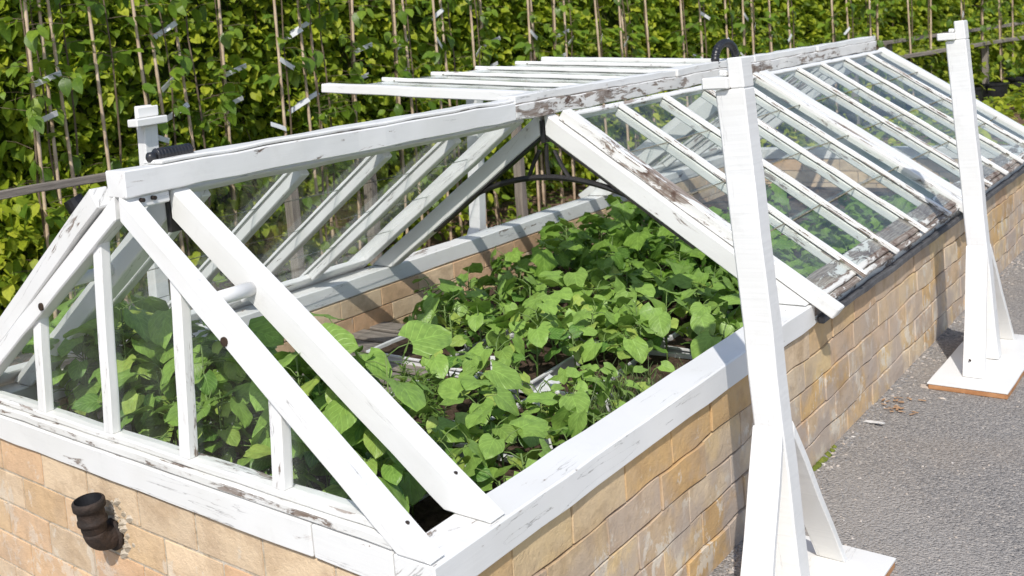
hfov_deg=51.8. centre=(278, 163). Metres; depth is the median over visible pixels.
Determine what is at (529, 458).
bean plant
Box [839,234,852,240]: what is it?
leafy plant
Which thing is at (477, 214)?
prop stand
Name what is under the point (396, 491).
bean plant
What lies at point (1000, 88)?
plant pot
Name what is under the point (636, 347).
bean plant
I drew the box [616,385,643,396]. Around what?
bean plant
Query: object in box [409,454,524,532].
seed tray
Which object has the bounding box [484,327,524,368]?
bean plant
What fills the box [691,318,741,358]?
bean plant
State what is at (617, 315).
bean plant
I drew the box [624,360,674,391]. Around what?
bean plant
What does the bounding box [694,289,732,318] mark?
bean plant
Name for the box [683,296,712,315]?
bean plant
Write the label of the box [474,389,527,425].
bean plant
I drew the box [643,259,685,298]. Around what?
bean plant
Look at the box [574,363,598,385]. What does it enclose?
bean plant
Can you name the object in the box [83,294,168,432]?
bean plant
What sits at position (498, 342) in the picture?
bean plant
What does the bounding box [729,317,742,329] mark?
bean plant
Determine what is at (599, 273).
bean plant
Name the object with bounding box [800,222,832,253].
leafy plant
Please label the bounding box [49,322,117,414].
bean plant
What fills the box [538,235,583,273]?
leafy plant
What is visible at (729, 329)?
bean plant
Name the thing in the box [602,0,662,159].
staked sapling
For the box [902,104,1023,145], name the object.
soil bed
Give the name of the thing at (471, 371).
bean plant
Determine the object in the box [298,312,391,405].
bean plant
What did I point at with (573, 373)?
bean plant
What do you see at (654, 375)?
onion seedling
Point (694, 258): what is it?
leafy plant
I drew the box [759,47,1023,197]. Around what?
roof sash
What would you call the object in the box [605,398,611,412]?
plant label
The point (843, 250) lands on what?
leafy plant
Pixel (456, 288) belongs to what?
bean plant
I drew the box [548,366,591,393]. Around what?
bean plant
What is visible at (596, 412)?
bean plant
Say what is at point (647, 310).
bean plant
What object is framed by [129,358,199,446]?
bean plant
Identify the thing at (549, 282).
bean plant
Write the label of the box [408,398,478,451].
bean plant
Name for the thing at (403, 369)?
herb plant
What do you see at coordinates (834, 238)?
leafy plant
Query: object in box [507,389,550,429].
bean plant
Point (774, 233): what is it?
leafy plant
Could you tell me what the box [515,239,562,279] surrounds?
leafy plant
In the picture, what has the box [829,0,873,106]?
staked sapling
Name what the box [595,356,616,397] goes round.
onion seedling
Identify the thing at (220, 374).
bean plant
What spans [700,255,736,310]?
leafy plant
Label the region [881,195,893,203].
leafy plant
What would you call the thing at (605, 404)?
bean plant
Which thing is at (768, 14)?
staked sapling
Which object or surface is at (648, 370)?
onion seedling
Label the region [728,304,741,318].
bean plant
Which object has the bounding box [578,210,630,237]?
leafy plant
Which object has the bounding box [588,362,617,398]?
bean plant
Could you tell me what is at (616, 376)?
onion seedling
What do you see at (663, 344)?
plant label
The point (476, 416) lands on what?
bean plant
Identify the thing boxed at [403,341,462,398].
bean plant
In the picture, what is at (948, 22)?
staked sapling
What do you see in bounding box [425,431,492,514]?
bean plant
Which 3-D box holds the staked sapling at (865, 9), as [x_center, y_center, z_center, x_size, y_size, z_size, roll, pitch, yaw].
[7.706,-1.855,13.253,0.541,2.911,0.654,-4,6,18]
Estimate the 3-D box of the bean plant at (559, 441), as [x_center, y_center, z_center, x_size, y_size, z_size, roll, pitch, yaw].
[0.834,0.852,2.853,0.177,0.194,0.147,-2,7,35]
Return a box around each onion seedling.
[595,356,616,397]
[595,386,629,412]
[597,365,635,399]
[600,358,626,390]
[604,379,620,412]
[609,372,630,401]
[618,362,655,394]
[621,370,641,400]
[637,352,656,385]
[650,363,663,385]
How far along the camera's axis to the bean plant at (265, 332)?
3.07 m
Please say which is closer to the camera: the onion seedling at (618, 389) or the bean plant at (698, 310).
the onion seedling at (618, 389)
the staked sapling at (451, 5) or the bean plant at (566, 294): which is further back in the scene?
the staked sapling at (451, 5)
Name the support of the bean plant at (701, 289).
in the seed tray at (675, 339)
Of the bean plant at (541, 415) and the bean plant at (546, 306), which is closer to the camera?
the bean plant at (541, 415)
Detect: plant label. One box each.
[544,438,552,449]
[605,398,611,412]
[661,338,664,348]
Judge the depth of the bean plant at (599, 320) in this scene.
3.97 m
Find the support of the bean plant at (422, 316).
in the seed tray at (388, 347)
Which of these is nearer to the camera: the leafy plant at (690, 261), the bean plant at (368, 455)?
the bean plant at (368, 455)
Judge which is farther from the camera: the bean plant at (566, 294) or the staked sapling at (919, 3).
the staked sapling at (919, 3)
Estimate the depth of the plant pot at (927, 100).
13.25 m
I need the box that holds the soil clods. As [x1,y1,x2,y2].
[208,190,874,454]
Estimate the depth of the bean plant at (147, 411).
3.05 m
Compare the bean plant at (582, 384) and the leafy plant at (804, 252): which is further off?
the leafy plant at (804, 252)
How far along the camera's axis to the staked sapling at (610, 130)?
10.16 m
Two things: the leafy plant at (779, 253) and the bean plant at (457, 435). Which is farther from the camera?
the leafy plant at (779, 253)
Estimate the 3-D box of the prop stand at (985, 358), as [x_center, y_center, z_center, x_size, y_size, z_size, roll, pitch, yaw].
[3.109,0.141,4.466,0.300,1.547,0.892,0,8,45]
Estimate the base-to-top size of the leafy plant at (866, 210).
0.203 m
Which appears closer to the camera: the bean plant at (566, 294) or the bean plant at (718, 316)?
the bean plant at (718, 316)
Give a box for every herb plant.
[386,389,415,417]
[391,356,412,402]
[398,363,445,418]
[410,403,450,432]
[416,372,442,429]
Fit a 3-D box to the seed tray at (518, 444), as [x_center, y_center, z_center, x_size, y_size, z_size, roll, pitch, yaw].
[0.886,0.887,3.350,0.560,0.058,0.380,-12,8,-41]
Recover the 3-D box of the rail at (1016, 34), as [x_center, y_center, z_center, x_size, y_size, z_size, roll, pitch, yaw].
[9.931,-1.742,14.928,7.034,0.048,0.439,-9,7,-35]
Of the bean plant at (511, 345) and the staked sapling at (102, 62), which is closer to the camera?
the bean plant at (511, 345)
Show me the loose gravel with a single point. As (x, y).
(732, 570)
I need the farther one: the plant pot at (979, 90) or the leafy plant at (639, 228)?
the plant pot at (979, 90)
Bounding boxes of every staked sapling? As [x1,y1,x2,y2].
[0,0,93,305]
[0,0,93,318]
[15,0,106,284]
[57,0,147,309]
[115,0,183,295]
[126,0,226,309]
[153,0,261,290]
[166,0,274,237]
[254,0,324,264]
[284,0,360,254]
[290,0,380,264]
[302,0,384,267]
[360,0,423,233]
[377,0,448,248]
[417,0,468,240]
[430,0,481,236]
[447,0,510,224]
[449,0,510,227]
[512,0,563,211]
[514,0,568,209]
[516,0,577,204]
[544,0,593,200]
[581,0,623,136]
[599,0,646,151]
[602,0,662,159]
[631,0,668,164]
[665,0,715,149]
[683,0,726,148]
[707,0,748,57]
[728,0,758,55]
[739,0,775,110]
[751,0,790,128]
[768,0,806,140]
[816,0,855,112]
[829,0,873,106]
[853,0,875,105]
[859,0,895,94]
[893,0,927,95]
[912,0,948,74]
[940,0,978,80]
[966,0,999,73]
[984,0,1018,81]
[994,0,1023,76]
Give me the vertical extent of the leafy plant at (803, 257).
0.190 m
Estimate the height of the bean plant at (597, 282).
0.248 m
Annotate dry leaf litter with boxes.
[881,397,925,414]
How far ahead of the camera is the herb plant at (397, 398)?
3.40 m
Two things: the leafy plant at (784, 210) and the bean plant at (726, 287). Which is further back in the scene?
the leafy plant at (784, 210)
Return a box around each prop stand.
[127,105,169,302]
[466,69,488,234]
[701,56,895,575]
[927,20,1023,399]
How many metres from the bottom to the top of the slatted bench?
0.051 m
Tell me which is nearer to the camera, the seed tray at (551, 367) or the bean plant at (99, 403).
the bean plant at (99, 403)
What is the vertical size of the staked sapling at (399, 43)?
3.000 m
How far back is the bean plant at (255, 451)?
2.71 m
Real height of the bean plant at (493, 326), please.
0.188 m
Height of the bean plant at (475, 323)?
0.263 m
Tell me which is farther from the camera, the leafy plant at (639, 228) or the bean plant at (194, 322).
the leafy plant at (639, 228)
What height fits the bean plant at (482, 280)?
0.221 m
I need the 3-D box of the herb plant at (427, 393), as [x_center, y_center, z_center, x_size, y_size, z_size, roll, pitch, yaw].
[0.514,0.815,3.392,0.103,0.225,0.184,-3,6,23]
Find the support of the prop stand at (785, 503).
on the gravel ground
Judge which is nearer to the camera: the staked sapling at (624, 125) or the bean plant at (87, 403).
the bean plant at (87, 403)
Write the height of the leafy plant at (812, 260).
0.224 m
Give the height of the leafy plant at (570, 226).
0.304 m
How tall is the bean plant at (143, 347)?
0.594 m
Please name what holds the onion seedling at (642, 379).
on the seed tray at (518, 444)
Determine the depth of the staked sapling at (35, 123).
5.69 m
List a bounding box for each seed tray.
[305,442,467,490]
[366,323,508,365]
[391,371,518,430]
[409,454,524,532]
[450,332,599,392]
[479,390,605,459]
[595,350,692,399]
[660,311,734,353]
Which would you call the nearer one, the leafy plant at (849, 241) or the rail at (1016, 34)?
the leafy plant at (849, 241)
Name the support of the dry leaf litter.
on the gravel ground
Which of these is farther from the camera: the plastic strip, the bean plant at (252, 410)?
the plastic strip
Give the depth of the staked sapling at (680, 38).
10.83 m
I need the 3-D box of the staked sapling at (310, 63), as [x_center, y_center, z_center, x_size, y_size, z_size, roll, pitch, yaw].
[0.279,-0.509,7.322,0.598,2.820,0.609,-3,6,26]
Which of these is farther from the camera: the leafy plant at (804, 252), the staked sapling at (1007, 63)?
the staked sapling at (1007, 63)
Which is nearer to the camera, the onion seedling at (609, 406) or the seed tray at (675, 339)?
the onion seedling at (609, 406)
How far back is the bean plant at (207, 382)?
3.02 m
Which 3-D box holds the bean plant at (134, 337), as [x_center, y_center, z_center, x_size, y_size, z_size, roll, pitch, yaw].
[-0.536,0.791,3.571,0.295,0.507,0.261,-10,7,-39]
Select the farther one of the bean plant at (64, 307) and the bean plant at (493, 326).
the bean plant at (493, 326)
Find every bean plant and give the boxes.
[22,314,98,394]
[36,380,102,420]
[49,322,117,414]
[51,288,132,358]
[63,318,169,432]
[66,382,103,422]
[71,367,143,429]
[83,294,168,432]
[86,365,131,413]
[87,315,141,431]
[94,329,171,425]
[116,293,167,355]
[116,322,139,344]
[117,357,201,442]
[121,389,200,444]
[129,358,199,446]
[132,306,215,399]
[132,374,174,436]
[150,381,251,457]
[159,320,240,439]
[164,388,260,463]
[191,320,250,438]
[192,316,283,458]
[192,332,262,450]
[196,383,252,461]
[197,367,228,422]
[198,438,244,457]
[222,418,309,474]
[228,347,295,413]
[235,399,271,471]
[241,407,263,443]
[243,423,324,489]
[249,322,358,487]
[250,412,307,485]
[268,350,366,486]
[288,352,327,487]
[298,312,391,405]
[305,445,408,512]
[308,450,371,478]
[309,368,366,431]
[323,397,409,504]
[363,320,451,459]
[363,452,389,458]
[377,457,426,519]
[399,308,446,329]
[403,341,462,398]
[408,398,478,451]
[412,277,455,316]
[412,295,450,314]
[416,300,449,326]
[420,291,467,334]
[421,350,473,386]
[424,277,471,312]
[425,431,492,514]
[427,417,464,455]
[428,300,488,347]
[428,420,472,469]
[433,289,483,324]
[437,360,522,426]
[438,377,518,444]
[442,296,486,335]
[443,263,495,301]
[444,427,497,465]
[448,352,489,402]
[450,300,505,349]
[451,301,495,348]
[455,295,501,334]
[458,365,496,404]
[461,287,494,308]
[462,457,519,493]
[465,405,524,481]
[469,277,497,293]
[469,331,525,372]
[473,309,507,350]
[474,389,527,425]
[477,274,517,311]
[478,415,547,482]
[480,287,512,314]
[480,439,551,480]
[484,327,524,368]
[489,265,518,293]
[490,294,520,335]
[495,266,537,320]
[495,353,537,400]
[496,320,540,362]
[502,275,560,322]
[504,300,557,353]
[505,403,536,415]
[505,406,564,451]
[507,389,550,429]
[512,308,569,376]
[517,401,557,417]
[520,283,562,298]
[522,293,568,340]
[522,377,557,409]
[524,320,572,364]
[525,388,602,435]
[528,277,564,292]
[535,287,572,318]
[538,267,596,302]
[539,380,561,397]
[543,380,587,405]
[543,406,559,447]
[544,327,597,365]
[547,403,570,438]
[547,427,580,445]
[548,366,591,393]
[551,405,615,437]
[557,304,597,339]
[557,310,625,363]
[564,284,615,339]
[566,367,609,393]
[568,275,625,308]
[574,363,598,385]
[580,294,617,341]
[581,329,624,375]
[584,251,620,280]
[586,389,607,421]
[587,267,627,297]
[587,376,617,408]
[587,409,607,419]
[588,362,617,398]
[594,300,636,356]
[594,392,616,421]
[596,388,625,408]
[597,362,647,402]
[598,332,647,375]
[603,269,643,299]
[604,370,639,407]
[606,314,659,337]
[607,300,639,315]
[610,283,634,295]
[614,284,655,338]
[616,294,665,338]
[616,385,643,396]
[618,314,667,365]
[620,266,653,291]
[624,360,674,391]
[637,302,687,360]
[638,287,691,347]
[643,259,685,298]
[661,265,707,322]
[670,273,736,301]
[674,287,727,339]
[676,302,722,344]
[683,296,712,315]
[689,294,739,338]
[691,263,738,296]
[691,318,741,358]
[693,282,706,301]
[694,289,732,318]
[708,276,738,312]
[712,312,739,340]
[713,316,734,336]
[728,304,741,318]
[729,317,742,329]
[784,260,807,276]
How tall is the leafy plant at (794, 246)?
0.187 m
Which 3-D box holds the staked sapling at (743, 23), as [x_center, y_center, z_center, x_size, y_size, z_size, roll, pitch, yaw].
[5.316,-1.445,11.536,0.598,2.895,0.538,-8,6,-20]
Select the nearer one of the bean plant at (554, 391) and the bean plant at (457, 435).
the bean plant at (457, 435)
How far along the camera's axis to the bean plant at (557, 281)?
4.70 m
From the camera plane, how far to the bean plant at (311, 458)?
2.61 m
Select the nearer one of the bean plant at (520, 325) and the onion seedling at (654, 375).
the onion seedling at (654, 375)
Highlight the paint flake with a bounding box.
[863,420,883,423]
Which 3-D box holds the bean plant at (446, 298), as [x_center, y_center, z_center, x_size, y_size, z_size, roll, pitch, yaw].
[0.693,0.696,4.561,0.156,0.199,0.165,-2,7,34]
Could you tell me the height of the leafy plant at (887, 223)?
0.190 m
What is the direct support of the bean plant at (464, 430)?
in the seed tray at (430, 512)
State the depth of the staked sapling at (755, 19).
11.64 m
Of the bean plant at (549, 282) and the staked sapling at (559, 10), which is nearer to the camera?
the bean plant at (549, 282)
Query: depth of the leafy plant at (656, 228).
5.40 m
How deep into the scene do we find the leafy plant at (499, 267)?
5.00 m
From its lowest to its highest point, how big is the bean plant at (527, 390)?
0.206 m
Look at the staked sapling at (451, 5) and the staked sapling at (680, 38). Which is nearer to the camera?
the staked sapling at (451, 5)
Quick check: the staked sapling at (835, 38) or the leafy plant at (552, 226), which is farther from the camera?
the staked sapling at (835, 38)
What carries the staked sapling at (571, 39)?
on the soil bed at (26, 357)
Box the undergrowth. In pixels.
[0,30,1023,354]
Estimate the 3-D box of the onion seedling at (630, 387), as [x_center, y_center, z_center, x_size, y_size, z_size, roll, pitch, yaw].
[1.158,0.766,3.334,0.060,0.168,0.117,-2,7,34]
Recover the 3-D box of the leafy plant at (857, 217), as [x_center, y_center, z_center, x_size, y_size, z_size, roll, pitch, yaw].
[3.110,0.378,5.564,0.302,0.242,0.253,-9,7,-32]
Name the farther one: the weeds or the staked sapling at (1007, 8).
the staked sapling at (1007, 8)
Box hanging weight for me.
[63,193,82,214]
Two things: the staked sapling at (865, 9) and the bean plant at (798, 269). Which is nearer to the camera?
the bean plant at (798, 269)
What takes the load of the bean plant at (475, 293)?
in the seed tray at (388, 347)
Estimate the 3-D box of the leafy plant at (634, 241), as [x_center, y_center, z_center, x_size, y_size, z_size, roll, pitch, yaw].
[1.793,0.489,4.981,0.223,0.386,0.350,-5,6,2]
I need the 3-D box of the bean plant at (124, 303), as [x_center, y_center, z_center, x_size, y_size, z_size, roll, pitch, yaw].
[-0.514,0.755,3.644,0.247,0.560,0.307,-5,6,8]
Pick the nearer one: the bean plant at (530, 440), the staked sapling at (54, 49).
the bean plant at (530, 440)
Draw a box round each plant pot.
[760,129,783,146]
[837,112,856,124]
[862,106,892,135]
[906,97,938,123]
[974,86,984,101]
[976,81,1009,106]
[1004,76,1023,99]
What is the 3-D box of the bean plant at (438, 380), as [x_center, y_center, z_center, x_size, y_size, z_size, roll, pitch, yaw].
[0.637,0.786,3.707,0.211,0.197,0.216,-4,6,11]
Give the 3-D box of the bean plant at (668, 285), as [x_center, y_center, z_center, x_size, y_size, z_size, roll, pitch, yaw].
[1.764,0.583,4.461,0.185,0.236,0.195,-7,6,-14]
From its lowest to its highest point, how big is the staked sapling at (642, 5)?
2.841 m
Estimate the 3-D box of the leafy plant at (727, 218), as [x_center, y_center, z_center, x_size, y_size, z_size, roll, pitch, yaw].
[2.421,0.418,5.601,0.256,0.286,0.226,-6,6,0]
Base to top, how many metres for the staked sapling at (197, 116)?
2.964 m
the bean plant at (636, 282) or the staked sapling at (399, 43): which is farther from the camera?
the staked sapling at (399, 43)
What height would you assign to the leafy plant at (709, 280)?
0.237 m
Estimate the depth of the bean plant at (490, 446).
2.77 m
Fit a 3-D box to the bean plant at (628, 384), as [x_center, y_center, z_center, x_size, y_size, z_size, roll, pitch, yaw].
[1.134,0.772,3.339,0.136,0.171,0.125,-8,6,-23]
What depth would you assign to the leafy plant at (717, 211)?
5.42 m
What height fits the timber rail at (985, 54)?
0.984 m
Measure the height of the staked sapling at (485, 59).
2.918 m
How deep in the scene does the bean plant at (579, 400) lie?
3.07 m
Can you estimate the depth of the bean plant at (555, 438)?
3.14 m
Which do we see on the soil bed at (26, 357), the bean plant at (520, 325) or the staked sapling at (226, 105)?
the staked sapling at (226, 105)
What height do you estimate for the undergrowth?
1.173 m
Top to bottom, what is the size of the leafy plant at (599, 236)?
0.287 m
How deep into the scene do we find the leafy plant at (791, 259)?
5.25 m
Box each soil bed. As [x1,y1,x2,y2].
[8,122,941,366]
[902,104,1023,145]
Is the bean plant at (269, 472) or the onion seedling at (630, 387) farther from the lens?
the onion seedling at (630, 387)
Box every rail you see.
[0,125,527,278]
[811,36,1023,127]
[883,22,1023,118]
[897,32,1023,54]
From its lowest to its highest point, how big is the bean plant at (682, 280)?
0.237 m
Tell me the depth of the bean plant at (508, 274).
4.87 m
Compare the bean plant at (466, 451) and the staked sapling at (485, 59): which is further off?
the staked sapling at (485, 59)
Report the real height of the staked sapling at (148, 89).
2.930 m
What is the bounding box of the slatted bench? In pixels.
[292,322,450,391]
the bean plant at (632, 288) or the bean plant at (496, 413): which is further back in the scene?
the bean plant at (632, 288)
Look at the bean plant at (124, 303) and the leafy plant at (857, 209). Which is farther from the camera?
the leafy plant at (857, 209)
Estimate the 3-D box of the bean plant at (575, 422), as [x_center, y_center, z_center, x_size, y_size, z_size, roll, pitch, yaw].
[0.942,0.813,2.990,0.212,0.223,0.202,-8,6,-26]
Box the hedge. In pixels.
[0,0,1023,315]
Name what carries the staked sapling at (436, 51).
on the soil bed at (26, 357)
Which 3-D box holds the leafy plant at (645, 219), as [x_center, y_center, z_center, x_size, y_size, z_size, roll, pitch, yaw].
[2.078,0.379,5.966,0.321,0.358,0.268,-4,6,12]
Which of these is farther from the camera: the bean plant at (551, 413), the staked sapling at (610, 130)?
the staked sapling at (610, 130)
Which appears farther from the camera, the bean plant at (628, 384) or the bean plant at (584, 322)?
the bean plant at (584, 322)
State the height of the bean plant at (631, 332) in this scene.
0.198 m
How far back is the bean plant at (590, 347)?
3.81 m
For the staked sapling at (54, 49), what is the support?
on the soil bed at (26, 357)
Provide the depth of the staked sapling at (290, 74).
7.03 m
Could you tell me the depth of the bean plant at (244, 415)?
2.85 m
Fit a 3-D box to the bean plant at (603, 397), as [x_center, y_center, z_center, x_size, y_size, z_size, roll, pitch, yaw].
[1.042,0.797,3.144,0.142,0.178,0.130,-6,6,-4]
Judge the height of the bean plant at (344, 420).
0.498 m
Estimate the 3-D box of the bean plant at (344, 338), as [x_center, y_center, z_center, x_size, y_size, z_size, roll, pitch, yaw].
[0.070,0.747,2.777,0.296,0.632,0.309,-6,6,-8]
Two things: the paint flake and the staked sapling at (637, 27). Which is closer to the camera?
the paint flake
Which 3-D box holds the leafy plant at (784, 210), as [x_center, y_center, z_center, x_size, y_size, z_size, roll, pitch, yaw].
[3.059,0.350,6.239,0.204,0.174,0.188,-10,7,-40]
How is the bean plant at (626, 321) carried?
in the seed tray at (656, 357)
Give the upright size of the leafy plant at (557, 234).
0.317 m
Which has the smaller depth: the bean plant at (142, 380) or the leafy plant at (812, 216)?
the bean plant at (142, 380)
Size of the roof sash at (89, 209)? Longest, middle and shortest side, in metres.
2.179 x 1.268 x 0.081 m
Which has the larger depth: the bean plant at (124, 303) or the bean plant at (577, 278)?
the bean plant at (577, 278)
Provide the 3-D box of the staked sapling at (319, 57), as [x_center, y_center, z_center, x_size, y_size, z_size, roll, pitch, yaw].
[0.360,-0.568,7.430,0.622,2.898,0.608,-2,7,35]
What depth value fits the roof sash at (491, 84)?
5.33 m
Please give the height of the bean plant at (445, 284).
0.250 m
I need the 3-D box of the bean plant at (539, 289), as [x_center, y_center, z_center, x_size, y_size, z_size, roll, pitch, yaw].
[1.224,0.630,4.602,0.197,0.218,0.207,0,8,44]
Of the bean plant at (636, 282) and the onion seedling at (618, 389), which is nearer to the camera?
the onion seedling at (618, 389)
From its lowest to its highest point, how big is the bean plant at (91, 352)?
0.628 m
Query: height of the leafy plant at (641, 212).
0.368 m
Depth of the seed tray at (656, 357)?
3.88 m
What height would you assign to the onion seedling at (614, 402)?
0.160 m
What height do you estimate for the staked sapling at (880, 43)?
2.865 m
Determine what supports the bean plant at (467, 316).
in the seed tray at (388, 347)
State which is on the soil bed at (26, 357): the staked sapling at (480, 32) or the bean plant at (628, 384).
the staked sapling at (480, 32)
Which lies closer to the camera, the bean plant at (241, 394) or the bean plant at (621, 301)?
the bean plant at (241, 394)
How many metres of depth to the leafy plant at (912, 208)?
5.83 m
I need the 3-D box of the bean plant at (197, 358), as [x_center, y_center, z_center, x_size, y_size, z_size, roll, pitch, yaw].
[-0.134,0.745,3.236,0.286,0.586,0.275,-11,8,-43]
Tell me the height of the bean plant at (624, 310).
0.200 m
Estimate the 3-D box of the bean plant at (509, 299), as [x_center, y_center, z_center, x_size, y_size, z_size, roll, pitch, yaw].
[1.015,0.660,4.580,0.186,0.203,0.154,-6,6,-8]
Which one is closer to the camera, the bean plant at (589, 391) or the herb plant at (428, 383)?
the bean plant at (589, 391)
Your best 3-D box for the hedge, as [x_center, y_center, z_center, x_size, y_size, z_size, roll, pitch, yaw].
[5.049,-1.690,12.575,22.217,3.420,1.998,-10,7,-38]
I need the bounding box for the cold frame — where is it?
[0,36,1023,575]
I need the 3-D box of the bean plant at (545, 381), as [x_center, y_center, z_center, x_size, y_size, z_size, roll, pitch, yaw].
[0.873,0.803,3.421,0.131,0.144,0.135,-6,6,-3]
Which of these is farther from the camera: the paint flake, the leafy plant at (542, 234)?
the leafy plant at (542, 234)
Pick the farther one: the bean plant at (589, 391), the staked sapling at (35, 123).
the staked sapling at (35, 123)
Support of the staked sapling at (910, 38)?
on the soil bed at (26, 357)
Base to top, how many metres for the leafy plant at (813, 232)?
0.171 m
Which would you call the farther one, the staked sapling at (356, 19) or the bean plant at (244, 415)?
the staked sapling at (356, 19)
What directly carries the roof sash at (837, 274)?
attached to the cold frame
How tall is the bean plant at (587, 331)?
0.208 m
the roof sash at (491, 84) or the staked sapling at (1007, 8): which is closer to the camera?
the roof sash at (491, 84)
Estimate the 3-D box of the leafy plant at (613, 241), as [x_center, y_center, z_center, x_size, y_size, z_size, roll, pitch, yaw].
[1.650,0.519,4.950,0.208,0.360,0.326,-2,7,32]
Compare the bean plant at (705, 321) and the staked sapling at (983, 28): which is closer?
the bean plant at (705, 321)
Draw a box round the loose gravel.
[714,252,1023,575]
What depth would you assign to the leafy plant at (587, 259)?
4.94 m
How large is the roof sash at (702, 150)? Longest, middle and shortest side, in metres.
2.443 x 1.267 x 0.063 m
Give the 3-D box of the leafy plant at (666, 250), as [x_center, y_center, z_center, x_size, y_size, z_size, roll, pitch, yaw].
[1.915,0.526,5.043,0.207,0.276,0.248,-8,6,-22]
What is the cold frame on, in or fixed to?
on the gravel ground
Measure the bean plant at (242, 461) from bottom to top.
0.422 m
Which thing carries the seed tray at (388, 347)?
on the slatted bench
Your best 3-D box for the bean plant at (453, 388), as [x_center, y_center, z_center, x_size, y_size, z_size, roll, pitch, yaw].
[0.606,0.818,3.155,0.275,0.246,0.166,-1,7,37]
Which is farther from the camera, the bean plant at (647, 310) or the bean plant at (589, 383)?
the bean plant at (647, 310)
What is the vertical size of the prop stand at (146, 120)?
1.547 m
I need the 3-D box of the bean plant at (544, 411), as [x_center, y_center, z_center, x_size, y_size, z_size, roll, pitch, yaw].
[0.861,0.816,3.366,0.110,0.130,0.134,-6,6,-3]
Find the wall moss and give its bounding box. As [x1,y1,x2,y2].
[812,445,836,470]
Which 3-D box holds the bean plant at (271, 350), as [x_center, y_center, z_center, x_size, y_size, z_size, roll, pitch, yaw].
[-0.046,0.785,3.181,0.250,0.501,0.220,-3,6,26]
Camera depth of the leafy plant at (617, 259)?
4.81 m
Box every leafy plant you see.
[490,246,523,272]
[491,264,522,292]
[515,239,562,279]
[524,241,583,293]
[538,221,590,271]
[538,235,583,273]
[539,217,575,270]
[541,231,599,268]
[555,220,594,245]
[569,249,611,296]
[576,212,620,244]
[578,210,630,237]
[580,239,624,286]
[585,212,614,240]
[588,237,601,245]
[589,229,640,272]
[605,195,651,233]
[606,201,648,222]
[611,257,653,287]
[617,221,669,300]
[624,223,643,244]
[625,259,671,298]
[635,208,661,232]
[644,247,677,269]
[646,235,695,292]
[648,219,679,287]
[648,226,665,265]
[651,248,708,286]
[665,236,713,266]
[681,264,733,305]
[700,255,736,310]
[709,206,722,216]
[721,214,729,220]
[765,183,790,210]
[770,225,792,259]
[771,235,793,250]
[772,249,783,257]
[773,206,789,227]
[773,248,796,260]
[778,248,820,266]
[779,236,803,251]
[781,231,825,250]
[786,260,816,273]
[791,207,830,227]
[796,234,845,250]
[798,253,825,268]
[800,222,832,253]
[800,250,823,263]
[816,210,870,234]
[817,248,846,262]
[821,228,846,239]
[830,237,859,254]
[835,191,858,208]
[838,204,861,214]
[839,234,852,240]
[841,236,854,250]
[845,200,878,217]
[862,216,889,230]
[869,195,892,217]
[872,194,913,216]
[877,216,889,225]
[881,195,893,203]
[906,205,916,213]
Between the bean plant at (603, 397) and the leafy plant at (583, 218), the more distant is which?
the leafy plant at (583, 218)
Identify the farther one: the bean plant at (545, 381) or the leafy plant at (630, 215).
the leafy plant at (630, 215)
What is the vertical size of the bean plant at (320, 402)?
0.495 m
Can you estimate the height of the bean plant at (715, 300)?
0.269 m
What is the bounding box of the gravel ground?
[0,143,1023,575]
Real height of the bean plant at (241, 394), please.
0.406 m
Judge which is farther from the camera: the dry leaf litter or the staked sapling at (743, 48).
the staked sapling at (743, 48)
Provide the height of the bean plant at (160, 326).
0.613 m
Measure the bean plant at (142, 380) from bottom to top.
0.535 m
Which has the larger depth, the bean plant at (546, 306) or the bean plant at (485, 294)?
the bean plant at (485, 294)
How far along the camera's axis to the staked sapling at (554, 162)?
9.64 m
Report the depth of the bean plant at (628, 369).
3.52 m
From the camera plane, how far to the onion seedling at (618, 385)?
3.40 m
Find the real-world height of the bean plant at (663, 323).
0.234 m
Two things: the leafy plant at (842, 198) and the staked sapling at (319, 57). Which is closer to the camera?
the leafy plant at (842, 198)
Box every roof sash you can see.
[0,119,523,385]
[321,57,720,100]
[559,72,962,318]
[579,53,859,197]
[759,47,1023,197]
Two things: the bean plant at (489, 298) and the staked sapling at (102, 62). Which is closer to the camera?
the bean plant at (489, 298)
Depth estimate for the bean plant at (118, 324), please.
3.50 m
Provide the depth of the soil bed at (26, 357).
9.53 m
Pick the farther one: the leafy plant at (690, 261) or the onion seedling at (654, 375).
the leafy plant at (690, 261)
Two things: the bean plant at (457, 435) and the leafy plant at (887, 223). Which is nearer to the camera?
the bean plant at (457, 435)
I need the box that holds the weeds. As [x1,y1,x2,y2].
[17,124,899,362]
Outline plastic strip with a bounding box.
[533,374,559,406]
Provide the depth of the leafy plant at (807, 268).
4.62 m

